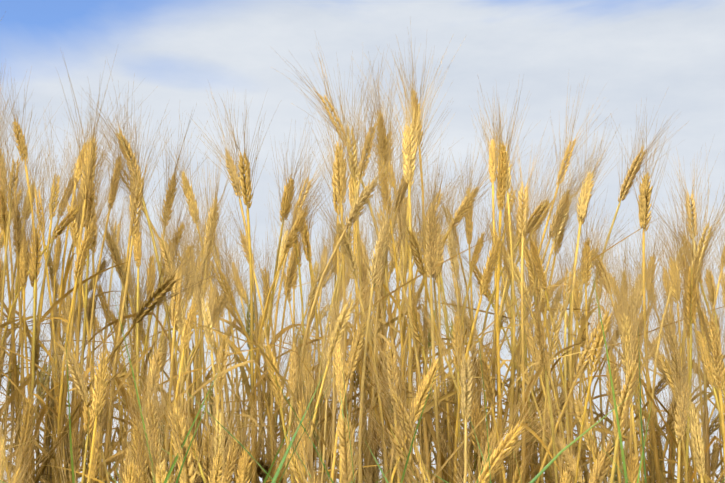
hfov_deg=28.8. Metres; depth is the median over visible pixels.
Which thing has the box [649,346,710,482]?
wheat plant
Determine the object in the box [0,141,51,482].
wheat plant
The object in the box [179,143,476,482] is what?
wheat plant
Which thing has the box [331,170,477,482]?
wheat plant
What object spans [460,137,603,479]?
wheat plant
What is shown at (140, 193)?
wheat plant
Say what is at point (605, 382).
wheat plant
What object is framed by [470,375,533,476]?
wheat plant
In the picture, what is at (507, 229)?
wheat plant
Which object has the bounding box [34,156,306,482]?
wheat plant
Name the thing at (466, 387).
wheat plant
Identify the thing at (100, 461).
wheat plant
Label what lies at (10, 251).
wheat plant
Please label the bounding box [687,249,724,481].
wheat plant
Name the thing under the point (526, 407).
wheat plant
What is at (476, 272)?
wheat plant
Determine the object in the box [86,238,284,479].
wheat plant
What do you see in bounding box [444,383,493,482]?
wheat plant
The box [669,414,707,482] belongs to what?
wheat plant
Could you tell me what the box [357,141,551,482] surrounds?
wheat plant
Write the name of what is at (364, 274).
wheat plant
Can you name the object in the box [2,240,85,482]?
wheat plant
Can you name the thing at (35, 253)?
wheat plant
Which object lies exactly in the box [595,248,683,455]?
wheat plant
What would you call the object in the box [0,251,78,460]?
wheat plant
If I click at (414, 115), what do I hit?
wheat plant
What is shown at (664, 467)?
wheat plant
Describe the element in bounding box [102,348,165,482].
wheat plant
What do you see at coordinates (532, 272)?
wheat plant
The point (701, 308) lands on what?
wheat plant
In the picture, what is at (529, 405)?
wheat plant
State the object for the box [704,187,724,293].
wheat plant
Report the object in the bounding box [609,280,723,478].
wheat plant
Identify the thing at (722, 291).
wheat plant
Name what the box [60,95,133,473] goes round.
wheat plant
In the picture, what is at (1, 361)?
wheat plant
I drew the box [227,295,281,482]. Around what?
wheat plant
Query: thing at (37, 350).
wheat plant
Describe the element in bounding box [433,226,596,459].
wheat plant
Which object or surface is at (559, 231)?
wheat plant
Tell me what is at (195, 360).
wheat plant
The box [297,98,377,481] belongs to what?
wheat plant
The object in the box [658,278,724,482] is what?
wheat plant
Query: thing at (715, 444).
wheat plant
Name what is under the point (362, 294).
wheat plant
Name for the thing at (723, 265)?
wheat plant
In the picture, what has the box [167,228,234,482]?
wheat plant
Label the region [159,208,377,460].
wheat plant
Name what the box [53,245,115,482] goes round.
wheat plant
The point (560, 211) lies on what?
wheat plant
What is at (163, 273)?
wheat plant
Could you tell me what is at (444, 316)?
wheat plant
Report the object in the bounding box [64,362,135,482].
wheat plant
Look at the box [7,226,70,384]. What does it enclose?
wheat plant
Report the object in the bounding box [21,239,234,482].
wheat plant
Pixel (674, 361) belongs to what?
wheat plant
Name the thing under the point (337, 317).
wheat plant
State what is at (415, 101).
wheat plant
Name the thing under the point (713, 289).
wheat plant
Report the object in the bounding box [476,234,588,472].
wheat plant
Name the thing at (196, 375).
wheat plant
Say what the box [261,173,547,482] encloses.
wheat plant
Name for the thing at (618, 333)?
wheat plant
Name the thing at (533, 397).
wheat plant
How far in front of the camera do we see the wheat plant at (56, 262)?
2.26 m
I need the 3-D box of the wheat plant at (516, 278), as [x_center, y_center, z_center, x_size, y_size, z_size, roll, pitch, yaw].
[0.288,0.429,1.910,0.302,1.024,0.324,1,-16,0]
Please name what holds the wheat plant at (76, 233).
on the field ground
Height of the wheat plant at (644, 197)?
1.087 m
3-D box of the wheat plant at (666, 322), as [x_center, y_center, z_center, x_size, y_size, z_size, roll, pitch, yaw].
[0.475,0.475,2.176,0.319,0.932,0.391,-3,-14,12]
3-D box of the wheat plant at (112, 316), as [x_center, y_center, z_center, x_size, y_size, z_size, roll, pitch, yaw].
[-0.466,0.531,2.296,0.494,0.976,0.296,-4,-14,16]
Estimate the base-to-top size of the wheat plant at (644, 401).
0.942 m
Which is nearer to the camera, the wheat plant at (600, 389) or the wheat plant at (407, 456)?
the wheat plant at (407, 456)
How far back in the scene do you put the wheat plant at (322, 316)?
2.75 m
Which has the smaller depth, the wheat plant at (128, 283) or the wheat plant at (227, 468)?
the wheat plant at (227, 468)
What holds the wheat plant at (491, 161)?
on the field ground
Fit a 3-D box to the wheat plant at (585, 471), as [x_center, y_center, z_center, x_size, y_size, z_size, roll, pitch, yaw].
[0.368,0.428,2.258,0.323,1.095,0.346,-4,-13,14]
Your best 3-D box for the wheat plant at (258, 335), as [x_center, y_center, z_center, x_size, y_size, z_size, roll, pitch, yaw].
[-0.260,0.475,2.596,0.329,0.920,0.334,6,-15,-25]
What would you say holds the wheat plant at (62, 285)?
on the field ground
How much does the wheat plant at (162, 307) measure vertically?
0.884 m
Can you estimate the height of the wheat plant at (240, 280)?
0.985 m
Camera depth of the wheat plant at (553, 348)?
2.79 m
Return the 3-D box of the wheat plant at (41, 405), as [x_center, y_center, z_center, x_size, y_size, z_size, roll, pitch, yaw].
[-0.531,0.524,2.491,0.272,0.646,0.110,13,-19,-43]
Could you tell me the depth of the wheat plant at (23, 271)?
1.97 m
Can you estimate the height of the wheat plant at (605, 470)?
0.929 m
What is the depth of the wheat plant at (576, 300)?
2.23 m
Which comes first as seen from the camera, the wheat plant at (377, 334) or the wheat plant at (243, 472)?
the wheat plant at (243, 472)
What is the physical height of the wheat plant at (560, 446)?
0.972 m
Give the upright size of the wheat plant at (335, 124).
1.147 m
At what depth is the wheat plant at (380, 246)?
1.71 m
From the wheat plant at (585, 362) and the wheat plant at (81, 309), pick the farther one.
the wheat plant at (81, 309)
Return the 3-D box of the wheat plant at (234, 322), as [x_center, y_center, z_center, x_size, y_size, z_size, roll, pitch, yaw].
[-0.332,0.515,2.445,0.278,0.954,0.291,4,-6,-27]
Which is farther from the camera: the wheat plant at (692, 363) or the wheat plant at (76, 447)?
the wheat plant at (692, 363)
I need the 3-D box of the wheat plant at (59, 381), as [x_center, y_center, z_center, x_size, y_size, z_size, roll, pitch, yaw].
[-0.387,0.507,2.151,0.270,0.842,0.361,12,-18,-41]
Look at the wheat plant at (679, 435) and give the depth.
1.56 m
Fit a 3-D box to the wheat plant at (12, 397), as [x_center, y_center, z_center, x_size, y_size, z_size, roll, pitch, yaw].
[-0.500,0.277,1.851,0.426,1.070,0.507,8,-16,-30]
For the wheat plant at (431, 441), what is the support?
on the field ground
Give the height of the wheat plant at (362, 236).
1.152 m
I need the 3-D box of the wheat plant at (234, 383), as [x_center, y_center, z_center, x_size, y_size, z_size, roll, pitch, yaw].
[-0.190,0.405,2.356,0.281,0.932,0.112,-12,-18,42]
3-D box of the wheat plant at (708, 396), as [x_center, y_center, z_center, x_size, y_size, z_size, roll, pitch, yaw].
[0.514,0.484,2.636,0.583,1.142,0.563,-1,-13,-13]
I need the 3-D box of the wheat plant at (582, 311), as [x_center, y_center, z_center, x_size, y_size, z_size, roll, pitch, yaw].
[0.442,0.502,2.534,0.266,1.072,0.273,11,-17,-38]
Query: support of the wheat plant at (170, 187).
on the field ground
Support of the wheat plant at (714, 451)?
on the field ground
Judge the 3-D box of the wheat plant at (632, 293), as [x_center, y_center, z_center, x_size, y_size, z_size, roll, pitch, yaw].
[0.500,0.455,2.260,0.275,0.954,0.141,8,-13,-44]
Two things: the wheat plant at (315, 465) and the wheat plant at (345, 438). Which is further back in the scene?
the wheat plant at (315, 465)
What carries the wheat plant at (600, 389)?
on the field ground
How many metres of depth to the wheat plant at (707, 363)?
1.74 m
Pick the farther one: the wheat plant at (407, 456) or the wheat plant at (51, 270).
the wheat plant at (51, 270)
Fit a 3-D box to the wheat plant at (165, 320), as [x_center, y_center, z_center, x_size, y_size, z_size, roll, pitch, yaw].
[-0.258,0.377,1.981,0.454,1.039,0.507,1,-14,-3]
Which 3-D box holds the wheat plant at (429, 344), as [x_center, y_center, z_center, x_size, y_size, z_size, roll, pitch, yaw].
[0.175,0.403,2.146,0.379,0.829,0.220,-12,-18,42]
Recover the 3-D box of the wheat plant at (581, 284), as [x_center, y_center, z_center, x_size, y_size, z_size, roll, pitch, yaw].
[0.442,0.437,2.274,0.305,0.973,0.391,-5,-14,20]
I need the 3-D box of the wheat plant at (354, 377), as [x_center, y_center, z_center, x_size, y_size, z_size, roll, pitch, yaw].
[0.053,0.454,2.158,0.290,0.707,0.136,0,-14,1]
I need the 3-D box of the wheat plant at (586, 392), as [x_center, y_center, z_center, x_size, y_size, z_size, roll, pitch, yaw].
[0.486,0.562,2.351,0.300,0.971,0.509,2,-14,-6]
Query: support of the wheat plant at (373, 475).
on the field ground
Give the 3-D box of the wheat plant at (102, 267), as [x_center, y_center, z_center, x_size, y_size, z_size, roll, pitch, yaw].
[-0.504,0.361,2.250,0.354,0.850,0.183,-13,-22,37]
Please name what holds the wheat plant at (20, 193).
on the field ground
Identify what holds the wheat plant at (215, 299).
on the field ground
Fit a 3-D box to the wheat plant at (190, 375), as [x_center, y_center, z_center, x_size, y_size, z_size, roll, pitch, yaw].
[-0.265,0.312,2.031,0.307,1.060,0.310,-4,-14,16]
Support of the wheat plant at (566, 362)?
on the field ground
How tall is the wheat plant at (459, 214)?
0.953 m
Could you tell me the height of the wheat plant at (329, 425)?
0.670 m
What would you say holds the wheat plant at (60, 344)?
on the field ground
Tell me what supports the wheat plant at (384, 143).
on the field ground
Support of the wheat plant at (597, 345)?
on the field ground
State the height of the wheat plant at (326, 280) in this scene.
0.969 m
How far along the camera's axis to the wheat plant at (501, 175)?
1.78 m
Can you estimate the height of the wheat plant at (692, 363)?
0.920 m
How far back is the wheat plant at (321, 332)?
2.47 m
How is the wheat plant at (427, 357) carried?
on the field ground
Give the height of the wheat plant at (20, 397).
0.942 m
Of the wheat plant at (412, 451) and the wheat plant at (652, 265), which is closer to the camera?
the wheat plant at (412, 451)
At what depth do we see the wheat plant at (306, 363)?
1.87 m
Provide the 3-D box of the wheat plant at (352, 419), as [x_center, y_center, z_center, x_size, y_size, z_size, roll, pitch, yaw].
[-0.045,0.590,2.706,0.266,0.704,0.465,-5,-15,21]
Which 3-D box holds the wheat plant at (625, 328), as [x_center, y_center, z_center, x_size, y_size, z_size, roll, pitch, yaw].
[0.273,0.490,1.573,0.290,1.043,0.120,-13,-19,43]
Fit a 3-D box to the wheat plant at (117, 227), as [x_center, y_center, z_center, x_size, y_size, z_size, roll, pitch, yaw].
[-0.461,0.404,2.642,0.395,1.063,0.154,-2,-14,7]
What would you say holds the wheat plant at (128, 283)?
on the field ground
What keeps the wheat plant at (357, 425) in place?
on the field ground
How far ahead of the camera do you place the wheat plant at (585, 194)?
2.02 m
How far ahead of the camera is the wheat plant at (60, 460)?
1.27 m
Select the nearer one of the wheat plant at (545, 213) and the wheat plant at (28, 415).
the wheat plant at (28, 415)
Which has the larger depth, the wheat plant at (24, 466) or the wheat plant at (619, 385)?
the wheat plant at (619, 385)
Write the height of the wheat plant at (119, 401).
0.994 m
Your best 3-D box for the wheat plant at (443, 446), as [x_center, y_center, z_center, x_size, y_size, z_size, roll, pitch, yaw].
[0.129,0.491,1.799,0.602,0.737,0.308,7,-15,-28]
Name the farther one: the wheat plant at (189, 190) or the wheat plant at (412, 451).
the wheat plant at (189, 190)
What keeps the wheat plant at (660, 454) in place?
on the field ground
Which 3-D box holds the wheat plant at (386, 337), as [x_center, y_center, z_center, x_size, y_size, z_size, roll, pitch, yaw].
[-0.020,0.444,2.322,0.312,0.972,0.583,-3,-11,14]
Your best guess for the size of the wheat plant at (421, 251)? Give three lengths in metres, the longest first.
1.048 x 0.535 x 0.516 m
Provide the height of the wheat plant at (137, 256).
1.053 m
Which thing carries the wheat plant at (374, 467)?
on the field ground
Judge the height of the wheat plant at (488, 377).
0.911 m
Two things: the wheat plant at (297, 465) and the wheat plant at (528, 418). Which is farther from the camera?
the wheat plant at (528, 418)
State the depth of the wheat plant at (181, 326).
1.93 m
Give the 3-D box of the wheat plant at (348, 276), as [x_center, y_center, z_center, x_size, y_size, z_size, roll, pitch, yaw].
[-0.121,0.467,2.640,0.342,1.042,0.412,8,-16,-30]
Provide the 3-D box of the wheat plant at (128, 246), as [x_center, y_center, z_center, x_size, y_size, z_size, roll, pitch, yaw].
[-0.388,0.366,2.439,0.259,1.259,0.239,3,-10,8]
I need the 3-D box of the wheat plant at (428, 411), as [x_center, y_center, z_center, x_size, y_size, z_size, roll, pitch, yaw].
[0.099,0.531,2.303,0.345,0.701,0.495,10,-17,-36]
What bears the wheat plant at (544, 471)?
on the field ground
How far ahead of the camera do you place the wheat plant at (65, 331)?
2.16 m
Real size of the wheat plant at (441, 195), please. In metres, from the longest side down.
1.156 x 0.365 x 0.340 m
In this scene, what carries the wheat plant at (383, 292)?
on the field ground
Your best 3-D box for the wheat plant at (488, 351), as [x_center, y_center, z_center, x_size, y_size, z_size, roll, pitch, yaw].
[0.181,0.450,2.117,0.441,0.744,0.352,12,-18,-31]
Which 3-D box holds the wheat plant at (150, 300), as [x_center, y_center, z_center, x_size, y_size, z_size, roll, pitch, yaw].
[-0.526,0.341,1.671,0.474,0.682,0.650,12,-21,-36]
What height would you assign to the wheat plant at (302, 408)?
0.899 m
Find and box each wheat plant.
[0,54,157,482]
[0,65,102,347]
[0,68,152,477]
[0,80,72,428]
[0,99,15,478]
[0,103,51,350]
[0,111,102,457]
[0,117,73,388]
[0,129,75,481]
[0,135,114,332]
[0,137,32,322]
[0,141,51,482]
[0,141,117,431]
[0,145,118,330]
[0,160,97,482]
[0,179,43,431]
[0,208,34,247]
[0,222,29,377]
[0,223,24,295]
[0,244,114,444]
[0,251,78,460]
[0,280,49,385]
[0,310,48,366]
[0,329,31,430]
[0,331,10,479]
[0,349,50,482]
[0,366,36,482]
[0,370,115,465]
[0,406,117,482]
[1,169,47,437]
[1,210,70,443]
[1,328,62,459]
[1,424,50,482]
[2,123,231,435]
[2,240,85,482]
[3,105,147,482]
[3,174,92,478]
[3,384,35,482]
[4,143,163,481]
[4,385,68,482]
[5,205,46,473]
[7,97,174,482]
[7,201,69,481]
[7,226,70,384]
[7,428,77,448]
[9,125,129,482]
[10,124,117,479]
[11,217,216,482]
[11,431,67,482]
[12,286,56,482]
[15,189,75,478]
[16,340,129,345]
[17,214,140,467]
[18,285,109,482]
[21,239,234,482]
[22,305,92,467]
[28,222,81,469]
[29,146,163,482]
[29,368,64,438]
[31,306,66,482]
[32,285,66,458]
[34,140,308,471]
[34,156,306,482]
[39,183,154,482]
[39,272,160,457]
[40,261,115,481]
[41,138,101,471]
[43,211,129,478]
[43,302,155,482]
[47,143,143,455]
[48,118,122,480]
[51,97,197,469]
[52,100,112,482]
[52,254,120,481]
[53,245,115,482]
[58,318,118,482]
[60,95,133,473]
[60,178,152,481]
[62,379,102,482]
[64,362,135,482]
[65,393,104,478]
[67,192,219,482]
[67,263,97,463]
[69,64,179,435]
[71,233,195,474]
[74,242,126,471]
[77,254,140,482]
[77,378,321,482]
[80,159,157,482]
[80,218,265,482]
[81,315,135,482]
[82,243,158,449]
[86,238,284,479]
[87,424,143,482]
[89,225,231,458]
[92,204,231,474]
[94,355,176,482]
[97,199,159,386]
[97,272,164,442]
[98,219,171,458]
[98,260,159,427]
[102,278,248,482]
[102,312,133,479]
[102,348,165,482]
[104,363,167,481]
[105,93,228,481]
[107,268,255,465]
[108,254,248,474]
[109,209,203,475]
[109,335,162,482]
[109,351,179,482]
[109,378,215,482]
[115,195,226,458]
[118,198,190,475]
[121,109,236,482]
[121,173,193,473]
[121,315,183,477]
[122,335,206,482]
[123,247,156,449]
[127,139,338,482]
[128,255,238,469]
[129,306,176,433]
[134,287,190,466]
[139,165,225,427]
[139,206,171,472]
[139,259,244,472]
[143,180,293,482]
[149,292,190,462]
[152,93,277,482]
[152,110,364,478]
[156,180,365,480]
[158,402,169,473]
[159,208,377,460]
[159,223,252,466]
[160,233,231,459]
[160,365,185,410]
[161,371,195,472]
[163,159,240,455]
[166,196,248,396]
[166,202,261,434]
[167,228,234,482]
[167,365,264,482]
[171,211,198,462]
[173,445,263,482]
[177,100,429,482]
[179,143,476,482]
[181,367,235,482]
[183,259,275,455]
[187,89,265,482]
[188,192,238,472]
[189,199,277,459]
[192,336,251,481]
[192,355,215,425]
[195,226,258,448]
[196,157,324,456]
[196,369,249,473]
[200,401,248,480]
[205,115,443,482]
[207,251,355,438]
[211,221,369,469]
[216,188,361,481]
[216,379,275,482]
[218,222,280,482]
[218,228,357,411]
[221,361,275,482]
[223,168,308,482]
[224,277,297,482]
[225,388,358,464]
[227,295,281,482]
[228,231,328,473]
[229,344,400,480]
[230,264,270,451]
[230,362,328,482]
[231,353,371,482]
[232,270,298,426]
[233,194,451,457]
[235,172,348,479]
[235,219,284,469]
[236,356,322,481]
[240,255,286,458]
[241,37,518,481]
[243,47,517,469]
[248,321,302,482]
[249,108,335,480]
[249,162,433,480]
[250,360,429,482]
[250,425,275,481]
[251,51,378,482]
[251,231,288,459]
[251,342,323,479]
[255,316,345,481]
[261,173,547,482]
[262,272,329,482]
[263,198,471,480]
[264,134,382,465]
[264,236,295,345]
[267,217,428,467]
[269,196,357,454]
[269,210,370,468]
[271,183,377,391]
[271,265,327,482]
[274,114,540,482]
[276,334,329,482]
[276,383,395,482]
[278,274,416,470]
[281,309,338,482]
[283,252,333,410]
[283,274,351,466]
[285,223,477,454]
[286,226,365,481]
[286,296,336,481]
[287,160,442,482]
[293,301,323,464]
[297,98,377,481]
[297,292,347,482]
[299,320,421,482]
[301,54,426,482]
[302,157,481,462]
[303,88,380,469]
[303,261,364,482]
[305,209,367,478]
[305,237,399,470]
[306,330,397,482]
[307,403,359,480]
[309,160,471,482]
[312,351,363,481]
[315,51,406,449]
[317,294,393,478]
[319,369,384,480]
[322,223,370,482]
[330,70,424,482]
[330,254,441,482]
[330,306,430,482]
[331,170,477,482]
[331,267,394,482]
[332,408,403,482]
[336,376,508,482]
[337,174,574,482]
[337,180,534,482]
[340,162,431,482]
[341,431,426,482]
[342,101,610,481]
[342,317,366,455]
[344,142,644,482]
[347,105,406,482]
[347,230,393,482]
[347,281,502,431]
[350,397,402,482]
[351,44,557,482]
[351,217,382,460]
[351,242,373,383]
[352,21,464,468]
[352,140,647,481]
[354,291,444,467]
[354,334,426,482]
[355,315,723,478]
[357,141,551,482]
[362,85,411,475]
[362,238,452,482]
[362,275,452,470]
[363,229,452,426]
[363,241,448,482]
[364,173,433,456]
[364,386,438,482]
[367,395,446,482]
[376,213,452,433]
[377,269,444,459]
[378,164,573,428]
[380,73,660,482]
[381,299,518,482]
[382,187,510,401]
[383,74,562,482]
[385,153,676,482]
[388,399,460,474]
[389,152,543,482]
[389,259,535,482]
[390,130,471,482]
[392,27,437,463]
[392,160,505,465]
[392,291,486,481]
[394,146,471,367]
[394,173,452,381]
[396,162,560,482]
[398,187,505,467]
[398,349,473,470]
[400,237,564,482]
[404,130,489,394]
[404,286,462,482]
[407,142,604,463]
[408,267,538,476]
[411,203,466,468]
[411,338,452,482]
[412,158,508,462]
[413,251,574,470]
[414,275,514,482]
[415,329,591,481]
[417,284,472,480]
[421,354,473,477]
[425,407,494,482]
[428,256,528,477]
[429,407,520,482]
[431,85,623,482]
[431,188,650,478]
[432,231,612,482]
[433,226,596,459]
[434,233,487,482]
[436,344,477,482]
[437,136,628,476]
[440,362,481,470]
[441,233,538,467]
[443,271,538,466]
[444,286,516,482]
[444,354,499,482]
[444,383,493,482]
[446,289,491,434]
[447,376,498,467]
[449,251,543,482]
[457,226,605,482]
[457,281,489,482]
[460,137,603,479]
[467,217,572,481]
[468,176,565,473]
[469,171,528,477]
[470,83,597,464]
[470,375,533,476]
[471,287,537,443]
[471,403,605,482]
[473,221,593,482]
[473,455,519,482]
[474,178,551,482]
[475,200,574,479]
[476,146,584,482]
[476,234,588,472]
[476,308,620,482]
[481,298,552,482]
[483,208,588,482]
[483,251,562,481]
[483,254,521,418]
[484,239,544,477]
[484,408,557,482]
[485,118,615,482]
[490,267,537,456]
[502,190,573,476]
[504,283,712,476]
[505,377,538,476]
[506,244,724,475]
[508,189,635,470]
[511,375,584,482]
[513,193,624,427]
[514,181,612,423]
[518,336,563,481]
[520,403,578,482]
[521,333,703,473]
[526,316,599,463]
[526,447,559,482]
[527,349,556,410]
[530,211,680,482]
[534,235,599,475]
[535,220,605,482]
[535,353,573,473]
[536,246,654,482]
[539,241,596,482]
[541,315,662,461]
[543,193,606,456]
[543,308,600,481]
[544,163,724,482]
[544,383,605,482]
[548,379,591,479]
[552,266,666,446]
[553,259,617,482]
[557,263,643,482]
[559,220,606,392]
[562,91,688,425]
[562,117,626,478]
[563,212,648,482]
[566,109,724,445]
[567,207,627,477]
[569,276,674,481]
[572,423,654,481]
[573,273,653,482]
[573,281,646,482]
[573,353,649,481]
[573,424,658,482]
[574,225,661,482]
[578,429,643,482]
[579,427,624,481]
[580,188,723,458]
[582,112,671,482]
[583,403,665,480]
[584,249,672,482]
[584,253,650,482]
[585,353,663,482]
[587,225,646,454]
[588,312,629,478]
[590,259,655,482]
[592,237,724,478]
[592,350,624,428]
[593,265,702,482]
[595,232,667,482]
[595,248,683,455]
[595,398,652,482]
[606,239,665,465]
[607,190,723,482]
[607,218,712,481]
[608,368,676,482]
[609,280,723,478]
[616,144,724,482]
[616,281,706,482]
[618,298,680,466]
[619,205,675,481]
[619,209,724,479]
[621,275,655,478]
[622,189,723,482]
[622,210,669,482]
[628,252,722,478]
[633,377,674,482]
[637,252,699,482]
[640,284,723,478]
[640,359,724,482]
[646,250,685,476]
[646,307,723,482]
[646,317,711,391]
[648,219,723,482]
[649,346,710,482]
[650,198,723,482]
[650,213,713,465]
[651,181,723,482]
[652,147,724,482]
[652,316,709,482]
[653,316,697,481]
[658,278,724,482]
[659,431,724,481]
[662,451,714,482]
[666,271,720,420]
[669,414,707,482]
[682,375,724,475]
[682,423,722,482]
[685,227,724,385]
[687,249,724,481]
[692,246,724,316]
[698,313,724,422]
[699,282,724,482]
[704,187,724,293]
[704,240,724,308]
[709,390,724,474]
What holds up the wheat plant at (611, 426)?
on the field ground
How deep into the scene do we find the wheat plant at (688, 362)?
1.76 m
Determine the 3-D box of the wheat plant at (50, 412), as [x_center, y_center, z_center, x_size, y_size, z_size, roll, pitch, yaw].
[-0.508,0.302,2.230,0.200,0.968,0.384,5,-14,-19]
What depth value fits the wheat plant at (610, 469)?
1.97 m
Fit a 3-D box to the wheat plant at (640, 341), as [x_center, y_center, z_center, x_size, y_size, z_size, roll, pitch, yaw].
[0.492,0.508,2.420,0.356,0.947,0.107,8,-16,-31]
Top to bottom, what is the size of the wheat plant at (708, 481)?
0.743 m
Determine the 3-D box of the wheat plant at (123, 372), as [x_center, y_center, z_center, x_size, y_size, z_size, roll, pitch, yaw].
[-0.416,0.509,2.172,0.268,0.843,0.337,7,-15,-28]
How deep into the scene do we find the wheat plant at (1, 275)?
2.33 m
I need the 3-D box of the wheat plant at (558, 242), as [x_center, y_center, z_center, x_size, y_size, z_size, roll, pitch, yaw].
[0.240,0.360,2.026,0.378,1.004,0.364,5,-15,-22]
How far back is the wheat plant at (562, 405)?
2.23 m
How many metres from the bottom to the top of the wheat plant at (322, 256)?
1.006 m
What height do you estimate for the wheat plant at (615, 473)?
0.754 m
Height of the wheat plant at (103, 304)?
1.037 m
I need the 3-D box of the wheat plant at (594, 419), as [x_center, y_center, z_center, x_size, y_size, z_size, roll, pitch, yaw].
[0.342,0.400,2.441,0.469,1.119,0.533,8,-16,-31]
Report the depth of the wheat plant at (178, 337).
2.07 m
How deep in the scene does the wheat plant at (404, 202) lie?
2.27 m
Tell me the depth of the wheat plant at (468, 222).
2.17 m
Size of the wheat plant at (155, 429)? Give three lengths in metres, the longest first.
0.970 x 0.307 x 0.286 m
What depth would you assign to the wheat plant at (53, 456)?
2.16 m
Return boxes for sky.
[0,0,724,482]
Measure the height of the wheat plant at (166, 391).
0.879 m
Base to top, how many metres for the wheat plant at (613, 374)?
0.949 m
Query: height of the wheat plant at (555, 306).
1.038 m
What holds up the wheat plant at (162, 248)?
on the field ground
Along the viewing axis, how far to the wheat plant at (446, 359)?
1.88 m
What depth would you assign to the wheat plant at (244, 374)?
2.39 m
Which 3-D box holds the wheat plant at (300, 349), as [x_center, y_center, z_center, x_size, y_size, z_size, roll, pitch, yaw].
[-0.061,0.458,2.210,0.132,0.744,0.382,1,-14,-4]
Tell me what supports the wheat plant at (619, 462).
on the field ground
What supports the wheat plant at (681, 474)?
on the field ground
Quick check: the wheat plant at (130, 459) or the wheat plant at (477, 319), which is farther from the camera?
the wheat plant at (477, 319)
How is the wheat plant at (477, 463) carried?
on the field ground
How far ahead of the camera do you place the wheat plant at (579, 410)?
1.67 m
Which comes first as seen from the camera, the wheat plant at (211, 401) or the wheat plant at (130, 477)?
the wheat plant at (130, 477)
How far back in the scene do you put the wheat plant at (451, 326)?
2.16 m
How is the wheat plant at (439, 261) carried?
on the field ground
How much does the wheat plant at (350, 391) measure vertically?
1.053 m
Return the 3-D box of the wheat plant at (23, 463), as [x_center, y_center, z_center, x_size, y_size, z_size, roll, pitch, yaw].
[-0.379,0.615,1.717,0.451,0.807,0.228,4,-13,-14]
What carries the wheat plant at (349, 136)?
on the field ground
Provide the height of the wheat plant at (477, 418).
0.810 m
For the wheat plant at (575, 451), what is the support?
on the field ground
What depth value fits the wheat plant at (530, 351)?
1.84 m
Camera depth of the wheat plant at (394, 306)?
2.34 m
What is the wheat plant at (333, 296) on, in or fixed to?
on the field ground
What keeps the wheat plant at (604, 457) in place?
on the field ground
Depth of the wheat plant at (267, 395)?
2.02 m
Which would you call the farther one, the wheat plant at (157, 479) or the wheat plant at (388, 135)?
the wheat plant at (388, 135)
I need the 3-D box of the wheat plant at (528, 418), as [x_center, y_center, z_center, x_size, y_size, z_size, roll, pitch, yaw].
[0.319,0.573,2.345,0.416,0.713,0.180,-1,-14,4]
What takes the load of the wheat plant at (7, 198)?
on the field ground
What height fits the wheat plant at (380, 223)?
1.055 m
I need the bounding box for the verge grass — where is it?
[0,268,724,482]
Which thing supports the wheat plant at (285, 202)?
on the field ground
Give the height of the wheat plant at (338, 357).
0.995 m
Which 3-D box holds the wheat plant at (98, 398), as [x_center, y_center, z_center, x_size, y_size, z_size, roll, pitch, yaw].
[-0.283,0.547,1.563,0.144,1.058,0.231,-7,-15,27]
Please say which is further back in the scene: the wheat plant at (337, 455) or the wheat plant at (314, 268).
the wheat plant at (314, 268)
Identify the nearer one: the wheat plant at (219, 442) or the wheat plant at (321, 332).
the wheat plant at (219, 442)
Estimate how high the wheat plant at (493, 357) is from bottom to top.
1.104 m
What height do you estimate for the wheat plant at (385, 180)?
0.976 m
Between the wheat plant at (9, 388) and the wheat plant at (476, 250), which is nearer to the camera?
the wheat plant at (476, 250)
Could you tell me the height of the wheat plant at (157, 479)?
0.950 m
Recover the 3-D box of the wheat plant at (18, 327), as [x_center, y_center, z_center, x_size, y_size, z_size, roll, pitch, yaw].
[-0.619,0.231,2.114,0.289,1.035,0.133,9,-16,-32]
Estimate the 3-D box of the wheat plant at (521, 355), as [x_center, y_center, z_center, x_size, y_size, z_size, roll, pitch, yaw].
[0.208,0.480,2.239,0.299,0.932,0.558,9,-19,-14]
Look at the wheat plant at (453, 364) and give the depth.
2.78 m
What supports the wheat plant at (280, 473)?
on the field ground
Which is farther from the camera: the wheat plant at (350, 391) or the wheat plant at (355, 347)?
the wheat plant at (350, 391)
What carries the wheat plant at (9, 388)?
on the field ground
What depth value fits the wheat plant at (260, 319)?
2.46 m
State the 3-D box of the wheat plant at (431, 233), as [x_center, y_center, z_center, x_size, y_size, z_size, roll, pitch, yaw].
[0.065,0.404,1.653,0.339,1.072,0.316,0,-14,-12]
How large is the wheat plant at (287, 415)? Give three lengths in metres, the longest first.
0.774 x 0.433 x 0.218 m
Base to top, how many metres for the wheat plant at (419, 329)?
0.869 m
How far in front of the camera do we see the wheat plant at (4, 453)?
1.64 m
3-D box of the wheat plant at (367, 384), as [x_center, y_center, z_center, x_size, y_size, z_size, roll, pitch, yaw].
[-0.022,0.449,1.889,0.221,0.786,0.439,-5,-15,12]
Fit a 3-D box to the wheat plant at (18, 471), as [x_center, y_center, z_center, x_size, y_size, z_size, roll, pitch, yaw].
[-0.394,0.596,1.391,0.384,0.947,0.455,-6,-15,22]
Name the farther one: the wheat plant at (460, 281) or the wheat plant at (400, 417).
the wheat plant at (460, 281)
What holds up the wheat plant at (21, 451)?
on the field ground
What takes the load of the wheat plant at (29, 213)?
on the field ground
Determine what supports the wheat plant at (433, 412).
on the field ground
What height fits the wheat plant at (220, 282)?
0.898 m
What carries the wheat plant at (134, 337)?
on the field ground
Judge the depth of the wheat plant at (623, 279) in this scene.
2.66 m
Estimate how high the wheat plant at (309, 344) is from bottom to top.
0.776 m
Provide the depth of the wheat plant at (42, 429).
2.76 m
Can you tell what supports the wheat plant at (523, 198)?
on the field ground
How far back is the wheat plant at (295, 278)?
2.51 m
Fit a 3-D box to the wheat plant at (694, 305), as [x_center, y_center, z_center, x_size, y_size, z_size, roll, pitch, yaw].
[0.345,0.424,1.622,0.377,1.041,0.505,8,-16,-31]
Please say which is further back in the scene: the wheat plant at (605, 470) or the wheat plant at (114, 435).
the wheat plant at (114, 435)
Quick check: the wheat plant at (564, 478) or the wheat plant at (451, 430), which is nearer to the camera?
the wheat plant at (564, 478)
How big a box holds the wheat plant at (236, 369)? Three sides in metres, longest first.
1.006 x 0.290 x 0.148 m
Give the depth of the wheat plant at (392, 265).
2.42 m
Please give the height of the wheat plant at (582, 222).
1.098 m
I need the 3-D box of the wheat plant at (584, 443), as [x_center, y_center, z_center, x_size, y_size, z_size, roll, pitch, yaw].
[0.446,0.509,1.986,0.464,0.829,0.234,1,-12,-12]

